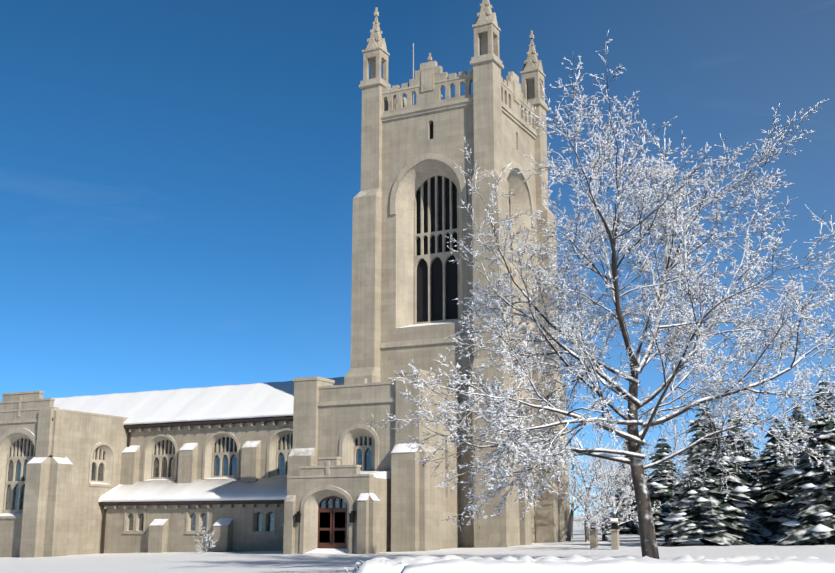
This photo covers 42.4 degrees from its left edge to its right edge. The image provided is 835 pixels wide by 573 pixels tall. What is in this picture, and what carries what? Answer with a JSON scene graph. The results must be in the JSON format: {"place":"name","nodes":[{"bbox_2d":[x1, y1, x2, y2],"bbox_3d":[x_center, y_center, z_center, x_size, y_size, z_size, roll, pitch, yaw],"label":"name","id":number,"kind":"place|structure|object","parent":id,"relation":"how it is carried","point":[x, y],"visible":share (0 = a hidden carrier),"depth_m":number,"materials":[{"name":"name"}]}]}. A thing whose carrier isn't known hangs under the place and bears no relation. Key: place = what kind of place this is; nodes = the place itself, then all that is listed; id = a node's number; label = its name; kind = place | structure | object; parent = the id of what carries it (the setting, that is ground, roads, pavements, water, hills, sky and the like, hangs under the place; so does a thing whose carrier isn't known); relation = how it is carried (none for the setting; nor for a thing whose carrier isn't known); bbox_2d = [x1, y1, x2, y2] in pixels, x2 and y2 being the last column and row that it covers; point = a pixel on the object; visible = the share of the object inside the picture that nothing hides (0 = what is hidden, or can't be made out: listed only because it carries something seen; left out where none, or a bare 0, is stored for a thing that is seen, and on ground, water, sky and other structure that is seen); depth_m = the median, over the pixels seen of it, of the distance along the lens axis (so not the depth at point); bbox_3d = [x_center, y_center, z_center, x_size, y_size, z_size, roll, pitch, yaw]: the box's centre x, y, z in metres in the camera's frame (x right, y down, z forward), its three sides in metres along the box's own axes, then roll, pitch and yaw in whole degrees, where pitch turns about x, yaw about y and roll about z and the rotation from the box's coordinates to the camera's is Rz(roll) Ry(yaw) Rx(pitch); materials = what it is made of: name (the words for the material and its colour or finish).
{"place":"outdoors","nodes":[
{"label":"outdoors","id":0,"kind":"place"},
{"bbox_2d":[0,515,834,572],"bbox_3d":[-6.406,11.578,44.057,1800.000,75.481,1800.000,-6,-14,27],"label":"ground snow","id":1,"kind":"structure","parent":0,"point":[241,562],"depth_m":54.58,"materials":[{"name":"white snow"}]},
{"bbox_2d":[0,391,128,557],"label":"building wing","id":2,"kind":"structure","parent":1,"relation":"on","point":[60,470],"depth_m":77.64,"materials":[{"name":"beige stone"}]},
{"bbox_2d":[53,377,343,553],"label":"church nave","id":3,"kind":"structure","parent":1,"relation":"on","point":[214,459],"depth_m":78.54,"materials":[{"name":"beige stone"}]},
{"bbox_2d":[193,523,217,553],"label":"shrub","id":4,"kind":"object","parent":1,"relation":"on","point":[208,536],"visible":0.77,"depth_m":72.29,"materials":[{"name":"white plant"}]},
{"bbox_2d":[283,369,460,553],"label":"chapel wing","id":5,"kind":"structure","parent":1,"relation":"on","point":[356,484],"depth_m":64.02,"materials":[{"name":"beige stone"}]},
{"bbox_2d":[344,553,818,572],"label":"snow bank","id":6,"kind":"object","parent":1,"relation":"on","point":[381,565],"depth_m":9.39,"materials":[{"name":"white snow"}]},
{"bbox_2d":[550,420,631,541],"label":"tree","id":7,"kind":"object","parent":1,"relation":"on","point":[585,509],"visible":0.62,"depth_m":70.56,"materials":[{"name":"white plant"}]},
{"bbox_2d":[569,431,615,538],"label":"tree","id":8,"kind":"object","parent":1,"relation":"on","point":[572,519],"visible":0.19,"depth_m":80.43,"materials":[{"name":"white plant"}]},
{"bbox_2d":[588,519,598,548],"bbox_3d":[9.577,13.630,58.523,0.440,1.975,0.440,-6,-14,27],"label":"lamp post","id":9,"kind":"object","parent":1,"relation":"on","point":[593,538],"visible":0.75,"depth_m":58.40,"materials":[{"name":"stone"}]},
{"bbox_2d":[558,433,636,540],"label":"tree","id":10,"kind":"object","parent":1,"relation":"on","point":[604,537],"visible":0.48,"depth_m":72.88,"materials":[{"name":"white plant"}]},
{"bbox_2d":[361,30,834,558],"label":"tree","id":11,"kind":"object","parent":1,"relation":"on","point":[539,448],"visible":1,"depth_m":38.12,"materials":[{"name":"white plant"}]},
{"bbox_2d":[573,433,645,528],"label":"tree","id":12,"kind":"object","parent":1,"relation":"on","point":[602,474],"visible":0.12,"depth_m":118.51,"materials":[{"name":"white plant"}]},
{"bbox_2d":[609,518,619,549],"bbox_3d":[10.207,12.981,55.609,0.440,1.975,0.440,-6,-14,27],"label":"lamp post","id":13,"kind":"object","parent":1,"relation":"on","point":[615,530],"visible":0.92,"depth_m":55.51,"materials":[{"name":"stone"}]},
{"bbox_2d":[572,428,665,536],"bbox_3d":[10.389,10.750,57.149,4.592,6.806,5.324,-6,-14,27],"label":"tree","id":14,"kind":"object","parent":1,"relation":"on","point":[614,507],"visible":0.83,"depth_m":56.90,"materials":[{"name":"white plant"}]},
{"bbox_2d":[600,429,648,533],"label":"spruce","id":15,"kind":"object","parent":1,"relation":"on","point":[627,527],"visible":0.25,"depth_m":92.95,"materials":[{"name":"green plant"}]},
{"bbox_2d":[606,412,688,534],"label":"tree","id":16,"kind":"object","parent":1,"relation":"on","point":[646,451],"visible":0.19,"depth_m":88.50,"materials":[{"name":"white plant"}]},
{"bbox_2d":[632,437,680,540],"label":"spruce","id":17,"kind":"object","parent":1,"relation":"on","point":[661,490],"visible":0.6,"depth_m":68.21,"materials":[{"name":"green plant"}]},
{"bbox_2d":[641,429,688,476],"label":"tree","id":18,"kind":"object","parent":1,"relation":"on","point":[643,450],"visible":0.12,"depth_m":104.89,"materials":[{"name":"white plant"}]},
{"bbox_2d":[643,407,733,477],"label":"tree","id":19,"kind":"object","parent":1,"relation":"on","point":[684,435],"visible":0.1,"depth_m":75.05,"materials":[{"name":"white plant"}]},
{"bbox_2d":[657,406,772,545],"bbox_3d":[16.047,10.517,59.303,6.299,8.007,5.586,-6,-14,27],"label":"spruce","id":20,"kind":"object","parent":1,"relation":"on","point":[710,515],"visible":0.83,"depth_m":57.98,"materials":[{"name":"green plant"}]},
{"bbox_2d":[692,407,781,461],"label":"tree","id":21,"kind":"object","parent":1,"relation":"on","point":[748,430],"visible":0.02,"depth_m":97.50,"materials":[{"name":"white plant"}]},
{"bbox_2d":[721,407,760,475],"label":"spruce","id":22,"kind":"object","parent":1,"relation":"on","point":[731,441],"visible":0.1,"depth_m":73.55,"materials":[{"name":"green plant"}]},
{"bbox_2d":[732,438,763,537],"bbox_3d":[19.019,12.110,63.333,4.839,6.302,5.336,1,-13,-4],"label":"spruce","id":23,"kind":"object","parent":1,"relation":"on","point":[747,477],"visible":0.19,"depth_m":62.68,"materials":[{"name":"green plant"}]},
{"bbox_2d":[744,417,802,542],"bbox_3d":[21.079,11.057,61.138,6.143,7.305,5.163,-6,-14,27],"label":"spruce","id":24,"kind":"object","parent":1,"relation":"on","point":[770,506],"visible":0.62,"depth_m":60.58,"materials":[{"name":"green plant"}]},
{"bbox_2d":[749,396,819,455],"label":"tree","id":25,"kind":"object","parent":1,"relation":"on","point":[787,419],"visible":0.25,"depth_m":78.79,"materials":[{"name":"white plant"}]},
{"bbox_2d":[782,401,810,461],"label":"spruce","id":26,"kind":"object","parent":1,"relation":"on","point":[803,419],"visible":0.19,"depth_m":91.92,"materials":[{"name":"green plant"}]},
{"bbox_2d":[768,380,834,544],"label":"spruce","id":27,"kind":"object","parent":1,"relation":"on","point":[814,522],"visible":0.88,"depth_m":54.86,"materials":[{"name":"green plant"}]},
{"bbox_2d":[781,284,834,433],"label":"tree","id":28,"kind":"object","parent":1,"relation":"on","point":[827,339],"visible":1,"depth_m":29.74,"materials":[{"name":"white plant"}]},
{"bbox_3d":[1.738,3.173,8.379,3.700,1.795,0.492,0,-13,-1],"label":"chapel sign","id":29,"kind":"object","parent":1,"relation":"on","visible":0},
{"bbox_2d":[400,559,834,572],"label":"sign snow cap","id":30,"kind":"object","parent":29,"relation":"attached to","point":[641,566],"visible":1,"depth_m":8.36,"materials":[{"name":"white snow"}]},
{"bbox_2d":[0,0,834,514],"label":"sky","id":31,"kind":"structure","parent":0,"point":[180,180],"materials":[{"name":"blue"}]},
{"bbox_2d":[344,0,570,547],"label":"chapel tower","id":32,"kind":"structure","parent":0,"point":[410,281],"depth_m":73.78,"materials":[{"name":"beige stone"}]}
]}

